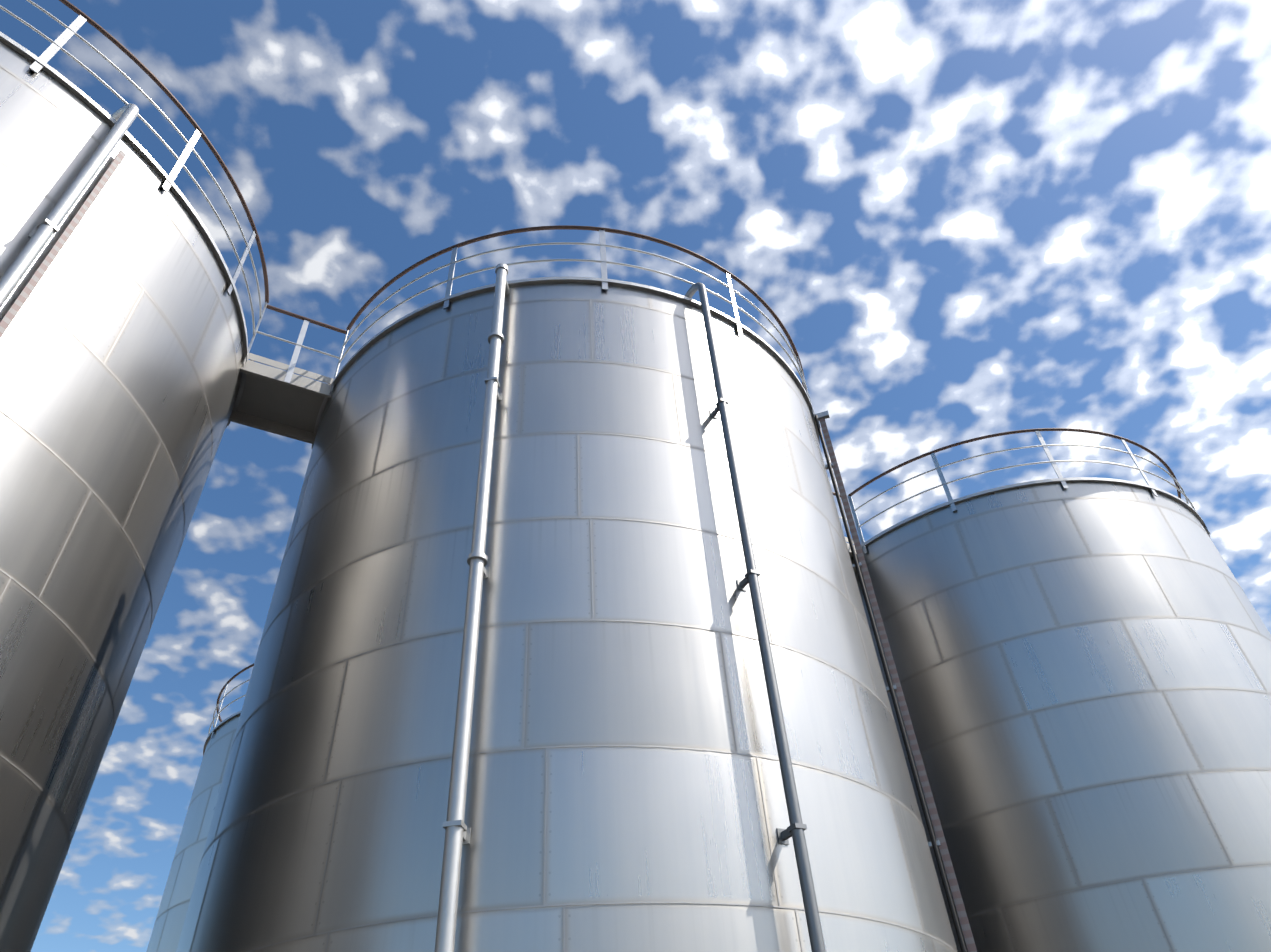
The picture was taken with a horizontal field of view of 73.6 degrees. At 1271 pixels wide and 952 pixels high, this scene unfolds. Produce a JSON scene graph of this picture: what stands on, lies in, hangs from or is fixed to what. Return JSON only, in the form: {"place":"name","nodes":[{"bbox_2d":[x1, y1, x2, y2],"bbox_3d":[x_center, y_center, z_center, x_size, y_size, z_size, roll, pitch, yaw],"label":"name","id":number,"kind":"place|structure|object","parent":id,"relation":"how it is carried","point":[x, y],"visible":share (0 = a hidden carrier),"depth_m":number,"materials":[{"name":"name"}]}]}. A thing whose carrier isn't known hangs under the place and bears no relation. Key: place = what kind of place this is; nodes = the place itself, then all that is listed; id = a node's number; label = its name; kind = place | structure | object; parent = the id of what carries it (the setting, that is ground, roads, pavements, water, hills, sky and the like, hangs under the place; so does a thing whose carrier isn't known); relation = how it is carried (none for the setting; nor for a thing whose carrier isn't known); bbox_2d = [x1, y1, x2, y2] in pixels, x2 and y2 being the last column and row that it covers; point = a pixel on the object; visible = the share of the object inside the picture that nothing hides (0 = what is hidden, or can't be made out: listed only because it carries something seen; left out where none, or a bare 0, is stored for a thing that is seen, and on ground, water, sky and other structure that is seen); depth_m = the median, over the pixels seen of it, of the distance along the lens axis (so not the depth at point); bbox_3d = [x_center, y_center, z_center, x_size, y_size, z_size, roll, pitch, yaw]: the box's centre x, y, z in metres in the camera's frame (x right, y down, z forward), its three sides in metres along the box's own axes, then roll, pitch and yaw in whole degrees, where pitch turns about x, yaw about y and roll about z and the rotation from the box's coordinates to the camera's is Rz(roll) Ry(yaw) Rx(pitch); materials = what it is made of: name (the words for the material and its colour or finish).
{"place":"outdoors","nodes":[
{"label":"outdoors","id":0,"kind":"place"},
{"bbox_2d":[0,0,1270,951],"label":"sky","id":1,"kind":"structure","parent":0,"point":[962,220],"materials":[{"name":"blue"}]},
{"label":"ground","id":2,"kind":"structure","parent":0,"visible":0},
{"bbox_2d":[0,0,268,951],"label":"storage silo","id":3,"kind":"object","parent":2,"relation":"on","point":[124,350],"visible":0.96,"depth_m":6.86,"materials":[{"name":"silver metal"}]},
{"bbox_2d":[0,103,138,337],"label":"pipe","id":4,"kind":"object","parent":3,"relation":"attached to","point":[125,116],"visible":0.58,"depth_m":6.73,"materials":[{"name":"silver metal"}]},
{"bbox_2d":[146,663,253,951],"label":"storage silo","id":5,"kind":"object","parent":2,"relation":"on","point":[172,912],"visible":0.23,"depth_m":15.24,"materials":[{"name":"silver metal"}]},
{"bbox_2d":[176,225,957,951],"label":"storage silo","id":6,"kind":"object","parent":2,"relation":"on","point":[624,793],"visible":0.96,"depth_m":6.64,"materials":[{"name":"silver metal"}]},
{"bbox_2d":[228,304,345,443],"bbox_3d":[-4.344,-1.269,10.690,1.275,1.209,0.968,17,-46,-22],"label":"catwalk","id":7,"kind":"object","parent":6,"relation":"attached to","point":[287,402],"visible":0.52,"depth_m":10.40,"materials":[{"name":"grey metal"}]},
{"bbox_2d":[434,263,976,951],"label":"pipes","id":8,"kind":"object","parent":6,"relation":"attached to","point":[458,831],"visible":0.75,"depth_m":6.95,"materials":[{"name":"silver metal"}]},
{"bbox_2d":[833,492,863,555],"bbox_3d":[2.703,0.891,13.712,1.662,1.209,0.968,17,-46,-22],"label":"catwalk","id":9,"kind":"object","parent":6,"relation":"attached to","point":[846,539],"depth_m":13.31,"materials":[{"name":"grey metal"}]},
{"bbox_2d":[847,428,1270,951],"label":"storage silo","id":10,"kind":"object","parent":2,"relation":"on","point":[1083,666],"visible":0.81,"depth_m":10.47,"materials":[{"name":"silver metal"}]}
]}

